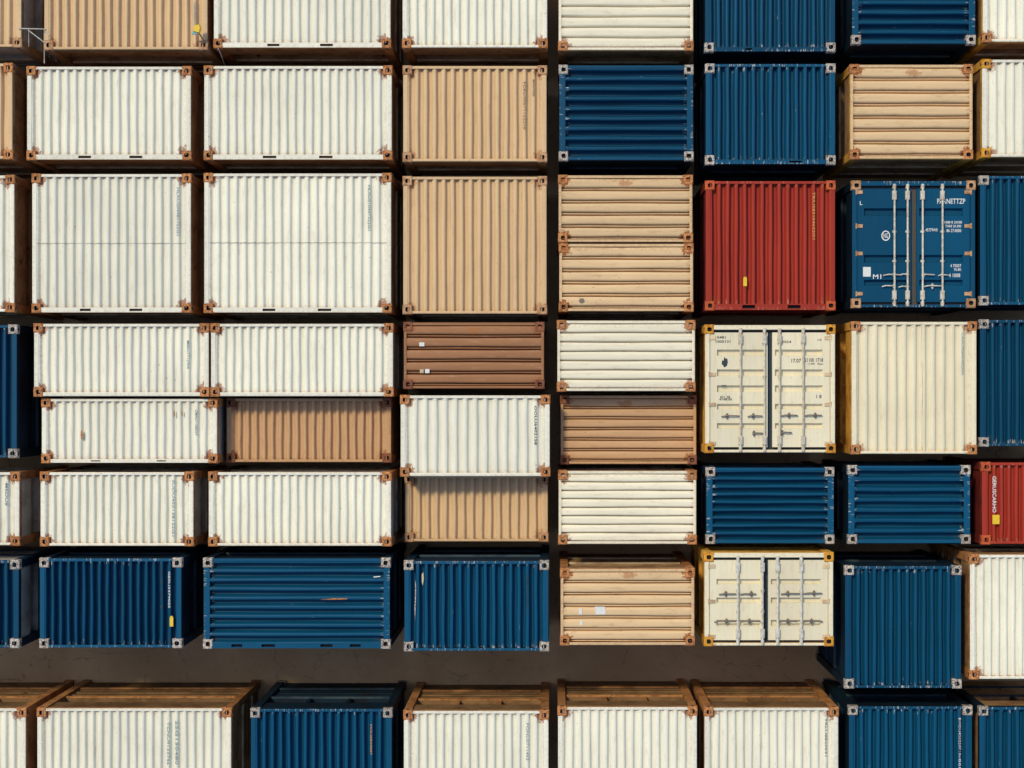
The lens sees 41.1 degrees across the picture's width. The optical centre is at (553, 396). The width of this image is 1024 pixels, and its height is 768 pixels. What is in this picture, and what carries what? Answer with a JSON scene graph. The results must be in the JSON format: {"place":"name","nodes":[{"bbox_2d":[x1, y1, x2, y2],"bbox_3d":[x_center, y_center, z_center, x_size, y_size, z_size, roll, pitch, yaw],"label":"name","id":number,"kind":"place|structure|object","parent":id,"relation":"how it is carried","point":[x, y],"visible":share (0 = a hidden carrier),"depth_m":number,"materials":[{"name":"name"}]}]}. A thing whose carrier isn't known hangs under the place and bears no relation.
{"place":"outdoors","nodes":[
{"label":"outdoors","id":0,"kind":"place"},
{"bbox_2d":[0,0,1023,767],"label":"ground","id":1,"kind":"structure","parent":0,"point":[194,660],"depth_m":28.60,"materials":[{"name":"grey asphalt"}]},
{"bbox_2d":[0,63,56,177],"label":"shipping container","id":2,"kind":"object","parent":1,"relation":"on","point":[13,115],"visible":0.54,"depth_m":26.25,"materials":[{"name":"beige metal"}]},
{"bbox_2d":[0,324,62,457],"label":"shipping container","id":3,"kind":"object","parent":1,"relation":"on","point":[20,421],"visible":0.6,"depth_m":26.13,"materials":[{"name":"blue metal"}]},
{"bbox_2d":[0,175,63,319],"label":"shipping container","id":4,"kind":"object","parent":1,"relation":"on","point":[15,245],"visible":0.63,"depth_m":26.12,"materials":[{"name":"white metal"}]},
{"bbox_2d":[0,0,66,70],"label":"shipping container","id":5,"kind":"object","parent":1,"relation":"on","point":[15,49],"visible":0.73,"depth_m":26.46,"materials":[{"name":"beige metal"}]},
{"bbox_2d":[0,465,67,545],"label":"shipping container","id":6,"kind":"object","parent":1,"relation":"on","point":[20,506],"visible":0.78,"depth_m":26.11,"materials":[{"name":"white metal"}]},
{"bbox_2d":[0,546,72,647],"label":"shipping container","id":7,"kind":"object","parent":1,"relation":"on","point":[19,597],"visible":0.69,"depth_m":25.99,"materials":[{"name":"blue metal"}]},
{"bbox_2d":[0,680,73,767],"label":"shipping container","id":8,"kind":"object","parent":1,"relation":"on","point":[20,702],"visible":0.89,"depth_m":26.28,"materials":[{"name":"white metal"}]},
{"bbox_2d":[26,66,223,178],"bbox_3d":[-8.476,-5.409,27.300,3.149,2.600,1.796,0,90,0],"label":"shipping container","id":9,"kind":"object","parent":1,"relation":"on","point":[115,120],"visible":0.87,"depth_m":26.05,"materials":[{"name":"white metal"}]},
{"bbox_2d":[32,174,223,320],"bbox_3d":[-8.427,-2.927,27.300,3.052,2.600,2.662,0,90,0],"label":"shipping container","id":10,"kind":"object","parent":1,"relation":"on","point":[117,245],"visible":0.95,"depth_m":26.04,"materials":[{"name":"white metal"}]},
{"bbox_2d":[39,544,218,647],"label":"shipping container","id":11,"kind":"object","parent":1,"relation":"on","point":[121,596],"visible":0.93,"depth_m":25.80,"materials":[{"name":"blue metal"}]},
{"bbox_2d":[33,323,225,396],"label":"shipping container","id":12,"kind":"object","parent":1,"relation":"on","point":[79,360],"visible":0.89,"depth_m":26.03,"materials":[{"name":"white metal"}]},
{"bbox_2d":[40,465,226,546],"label":"shipping container","id":13,"kind":"object","parent":1,"relation":"on","point":[88,505],"visible":0.96,"depth_m":26.04,"materials":[{"name":"white metal"}]},
{"bbox_2d":[41,398,226,462],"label":"shipping container","id":14,"kind":"object","parent":1,"relation":"on","point":[83,430],"visible":0.94,"depth_m":26.13,"materials":[{"name":"white metal"}]},
{"bbox_2d":[44,0,230,77],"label":"shipping container","id":15,"kind":"object","parent":1,"relation":"on","point":[119,33],"visible":0.85,"depth_m":26.07,"materials":[{"name":"beige metal"}]},
{"bbox_2d":[18,28,48,62],"bbox_3d":[-9.895,-6.705,26.062,0.590,0.170,0.641,0,90,0],"label":"wire frame","id":16,"kind":"object","parent":15,"relation":"on","point":[36,36],"visible":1,"depth_m":25.98,"materials":[{"name":"grey metal"}]},
{"bbox_2d":[192,24,205,43],"bbox_3d":[-6.745,-6.873,25.886,0.196,0.243,0.334,-9,90,0],"label":"marker tag","id":17,"kind":"object","parent":15,"relation":"on","point":[197,30],"visible":1,"depth_m":25.79,"materials":[{"name":"yellow plastic"}]},
{"bbox_2d":[37,680,260,767],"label":"shipping container","id":18,"kind":"object","parent":1,"relation":"on","point":[86,724],"visible":1,"depth_m":26.07,"materials":[{"name":"white metal"}]},
{"bbox_2d":[204,173,405,320],"bbox_3d":[-4.878,-2.933,27.300,3.588,2.600,2.674,0,90,0],"label":"shipping container","id":19,"kind":"object","parent":1,"relation":"on","point":[303,245],"visible":0.98,"depth_m":26.04,"materials":[{"name":"white metal"}]},
{"bbox_2d":[203,542,406,648],"bbox_3d":[-4.840,3.894,27.150,3.535,2.900,1.715,0,90,0],"label":"shipping container","id":20,"kind":"object","parent":1,"relation":"on","point":[303,596],"visible":0.98,"depth_m":25.80,"materials":[{"name":"blue metal"}]},
{"bbox_2d":[204,65,406,181],"bbox_3d":[-4.872,-5.415,27.300,3.600,2.600,1.808,0,90,0],"label":"shipping container","id":21,"kind":"object","parent":1,"relation":"on","point":[303,119],"visible":0.96,"depth_m":26.05,"materials":[{"name":"white metal"}]},
{"bbox_2d":[208,465,404,546],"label":"shipping container","id":22,"kind":"object","parent":1,"relation":"on","point":[306,506],"visible":0.95,"depth_m":26.04,"materials":[{"name":"white metal"}]},
{"bbox_2d":[213,0,402,79],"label":"shipping container","id":23,"kind":"object","parent":1,"relation":"on","point":[308,32],"visible":0.93,"depth_m":26.06,"materials":[{"name":"white metal"}]},
{"bbox_2d":[210,323,407,396],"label":"shipping container","id":24,"kind":"object","parent":1,"relation":"on","point":[248,360],"visible":0.98,"depth_m":26.03,"materials":[{"name":"white metal"}]},
{"bbox_2d":[226,398,400,462],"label":"shipping container","id":25,"kind":"object","parent":1,"relation":"on","point":[313,429],"visible":0.99,"depth_m":26.54,"materials":[{"name":"metal"}]},
{"bbox_2d":[250,680,406,767],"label":"shipping container","id":26,"kind":"object","parent":1,"relation":"on","point":[327,725],"visible":1,"depth_m":26.13,"materials":[{"name":"blue metal"}]},
{"bbox_2d":[403,322,544,389],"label":"shipping container","id":27,"kind":"object","parent":1,"relation":"on","point":[473,355],"visible":1,"depth_m":26.02,"materials":[{"name":"metal"}]},
{"bbox_2d":[402,0,547,79],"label":"shipping container","id":28,"kind":"object","parent":1,"relation":"on","point":[474,32],"visible":0.88,"depth_m":26.06,"materials":[{"name":"white metal"}]},
{"bbox_2d":[403,176,547,321],"bbox_3d":[-1.500,-2.890,27.300,2.759,2.600,2.637,0,90,0],"label":"shipping container","id":29,"kind":"object","parent":1,"relation":"on","point":[474,247],"visible":1,"depth_m":26.04,"materials":[{"name":"beige metal"}]},
{"bbox_2d":[403,65,547,182],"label":"shipping container","id":30,"kind":"object","parent":1,"relation":"on","point":[474,121],"visible":0.96,"depth_m":26.05,"materials":[{"name":"beige metal"}]},
{"bbox_2d":[400,395,550,476],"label":"shipping container","id":31,"kind":"object","parent":1,"relation":"on","point":[475,435],"visible":1,"depth_m":25.93,"materials":[{"name":"white metal"}]},
{"bbox_2d":[403,682,549,767],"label":"shipping container","id":32,"kind":"object","parent":1,"relation":"on","point":[476,726],"visible":1,"depth_m":26.06,"materials":[{"name":"white metal"}]},
{"bbox_2d":[404,544,549,650],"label":"shipping container","id":33,"kind":"object","parent":1,"relation":"on","point":[476,598],"visible":1,"depth_m":25.79,"materials":[{"name":"blue metal"}]},
{"bbox_2d":[405,476,548,541],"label":"shipping container","id":34,"kind":"object","parent":1,"relation":"on","point":[476,508],"visible":0.93,"depth_m":26.54,"materials":[{"name":"beige metal"}]},
{"bbox_2d":[558,175,692,256],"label":"shipping container","id":35,"kind":"object","parent":1,"relation":"on","point":[625,209],"visible":0.8,"depth_m":26.02,"materials":[{"name":"beige metal"}]},
{"bbox_2d":[558,65,693,174],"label":"shipping container","id":36,"kind":"object","parent":1,"relation":"on","point":[625,119],"visible":0.94,"depth_m":26.09,"materials":[{"name":"blue metal"}]},
{"bbox_2d":[558,243,693,318],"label":"shipping container","id":37,"kind":"object","parent":1,"relation":"on","point":[625,280],"visible":1,"depth_m":26.02,"materials":[{"name":"beige metal"}]},
{"bbox_2d":[558,0,693,81],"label":"shipping container","id":38,"kind":"object","parent":1,"relation":"on","point":[625,32],"visible":0.75,"depth_m":26.02,"materials":[{"name":"white metal"}]},
{"bbox_2d":[557,320,695,391],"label":"shipping container","id":39,"kind":"object","parent":1,"relation":"on","point":[625,355],"visible":1,"depth_m":26.02,"materials":[{"name":"white metal"}]},
{"bbox_2d":[559,551,694,645],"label":"shipping container","id":40,"kind":"object","parent":1,"relation":"on","point":[626,599],"visible":1,"depth_m":25.72,"materials":[{"name":"beige metal"}]},
{"bbox_2d":[557,678,697,767],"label":"shipping container","id":41,"kind":"object","parent":1,"relation":"on","point":[627,724],"visible":1,"depth_m":26.06,"materials":[{"name":"white metal"}]},
{"bbox_2d":[558,464,696,544],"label":"shipping container","id":42,"kind":"object","parent":1,"relation":"on","point":[627,504],"visible":0.99,"depth_m":26.02,"materials":[{"name":"white metal"}]},
{"bbox_2d":[560,395,696,464],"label":"shipping container","id":43,"kind":"object","parent":1,"relation":"on","point":[628,429],"visible":1,"depth_m":26.52,"materials":[{"name":"metal"}]},
{"bbox_2d":[689,537,833,645],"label":"shipping container","id":44,"kind":"object","parent":1,"relation":"on","point":[763,594],"visible":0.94,"depth_m":25.73,"materials":[{"name":"beige metal"}]},
{"bbox_2d":[708,556,764,644],"bbox_3d":[3.438,3.834,25.732,1.075,0.133,1.678,0,90,0],"label":"door","id":45,"kind":"structure","parent":44,"relation":"in","point":[736,587],"depth_m":25.73,"materials":[{"name":"beige paint"}]},
{"bbox_2d":[768,556,829,644],"bbox_3d":[4.629,3.834,25.732,1.165,0.133,1.678,0,90,0],"label":"door","id":46,"kind":"structure","parent":44,"relation":"in","point":[798,601],"depth_m":25.73,"materials":[{"name":"beige paint"}]},
{"bbox_2d":[692,461,833,543],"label":"shipping container","id":47,"kind":"object","parent":1,"relation":"on","point":[764,502],"visible":0.98,"depth_m":26.08,"materials":[{"name":"blue metal"}]},
{"bbox_2d":[691,181,835,317],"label":"shipping container","id":48,"kind":"object","parent":1,"relation":"on","point":[764,248],"visible":1,"depth_m":26.07,"materials":[{"name":"red metal"}]},
{"bbox_2d":[692,63,835,185],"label":"shipping container","id":49,"kind":"object","parent":1,"relation":"on","point":[764,122],"visible":0.98,"depth_m":26.10,"materials":[{"name":"blue metal"}]},
{"bbox_2d":[690,679,838,767],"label":"shipping container","id":50,"kind":"object","parent":1,"relation":"on","point":[767,724],"visible":1,"depth_m":26.06,"materials":[{"name":"white metal"}]},
{"bbox_2d":[693,0,835,82],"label":"shipping container","id":51,"kind":"object","parent":1,"relation":"on","point":[764,31],"visible":0.84,"depth_m":26.11,"materials":[{"name":"blue metal"}]},
{"bbox_2d":[694,324,835,452],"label":"shipping container","id":52,"kind":"object","parent":1,"relation":"on","point":[765,388],"visible":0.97,"depth_m":26.03,"materials":[{"name":"beige metal"}]},
{"bbox_2d":[708,328,767,451],"bbox_3d":[3.515,-0.133,26.032,1.137,0.133,2.357,0,90,0],"label":"door","id":53,"kind":"structure","parent":52,"relation":"in","point":[738,374],"depth_m":26.03,"materials":[{"name":"beige paint"}]},
{"bbox_2d":[772,328,831,451],"bbox_3d":[4.742,-0.133,26.032,1.137,0.133,2.357,0,90,0],"label":"door","id":54,"kind":"structure","parent":52,"relation":"in","point":[801,374],"depth_m":26.03,"materials":[{"name":"beige paint"}]},
{"bbox_2d":[815,549,961,688],"bbox_3d":[6.588,4.340,27.150,2.209,2.900,2.317,0,90,0],"label":"shipping container","id":55,"kind":"object","parent":1,"relation":"on","point":[896,619],"visible":0.94,"depth_m":25.78,"materials":[{"name":"blue metal"}]},
{"bbox_2d":[821,459,970,543],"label":"shipping container","id":56,"kind":"object","parent":1,"relation":"on","point":[926,501],"visible":0.96,"depth_m":26.09,"materials":[{"name":"blue metal"}]},
{"bbox_2d":[822,678,972,767],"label":"shipping container","id":57,"kind":"object","parent":1,"relation":"on","point":[904,727],"visible":0.96,"depth_m":26.11,"materials":[{"name":"blue metal"}]},
{"bbox_2d":[823,64,972,180],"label":"shipping container","id":58,"kind":"object","parent":1,"relation":"on","point":[903,121],"visible":0.92,"depth_m":26.02,"materials":[{"name":"beige metal"}]},
{"bbox_2d":[825,181,975,315],"bbox_3d":[6.866,-2.909,27.283,2.369,2.634,2.430,0,90,0],"label":"shipping container","id":59,"kind":"object","parent":1,"relation":"on","point":[904,246],"visible":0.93,"depth_m":26.03,"materials":[{"name":"blue metal"}]},
{"bbox_2d":[856,184,910,305],"bbox_3d":[6.284,-2.890,26.032,1.066,0.133,2.333,0,90,0],"label":"door","id":60,"kind":"structure","parent":59,"relation":"in","point":[883,225],"depth_m":26.03,"materials":[{"name":"blue paint"}]},
{"bbox_2d":[916,184,971,305],"bbox_3d":[7.454,-2.890,26.032,1.054,0.133,2.333,0,90,0],"label":"door","id":61,"kind":"structure","parent":59,"relation":"in","point":[943,225],"depth_m":26.03,"materials":[{"name":"blue paint"}]},
{"bbox_2d":[828,0,975,72],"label":"shipping container","id":62,"kind":"object","parent":1,"relation":"on","point":[904,32],"visible":0.85,"depth_m":26.14,"materials":[{"name":"blue metal"}]},
{"bbox_2d":[835,321,976,453],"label":"shipping container","id":63,"kind":"object","parent":1,"relation":"on","point":[905,387],"visible":0.91,"depth_m":26.04,"materials":[{"name":"beige metal"}]},
{"bbox_2d":[927,541,1023,679],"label":"shipping container","id":64,"kind":"object","parent":1,"relation":"on","point":[992,611],"visible":0.76,"depth_m":25.75,"materials":[{"name":"white metal"}]},
{"bbox_2d":[943,59,1023,178],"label":"shipping container","id":65,"kind":"object","parent":1,"relation":"on","point":[998,117],"visible":0.77,"depth_m":26.06,"materials":[{"name":"white metal"}]},
{"bbox_2d":[943,456,1023,544],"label":"shipping container","id":66,"kind":"object","parent":1,"relation":"on","point":[996,500],"visible":0.84,"depth_m":26.07,"materials":[{"name":"red metal"}]},
{"bbox_2d":[947,175,1023,313],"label":"shipping container","id":67,"kind":"object","parent":1,"relation":"on","point":[999,243],"visible":0.73,"depth_m":26.07,"materials":[{"name":"blue metal"}]},
{"bbox_2d":[948,681,1023,767],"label":"shipping container","id":68,"kind":"object","parent":1,"relation":"on","point":[998,726],"visible":0.73,"depth_m":26.12,"materials":[{"name":"blue metal"}]},
{"bbox_2d":[951,0,1023,65],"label":"shipping container","id":69,"kind":"object","parent":1,"relation":"on","point":[999,29],"visible":0.69,"depth_m":26.07,"materials":[{"name":"white metal"}]},
{"bbox_2d":[976,319,1023,446],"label":"shipping container","id":70,"kind":"object","parent":1,"relation":"on","point":[999,382],"visible":0.69,"depth_m":26.05,"materials":[{"name":"blue metal"}]}
]}

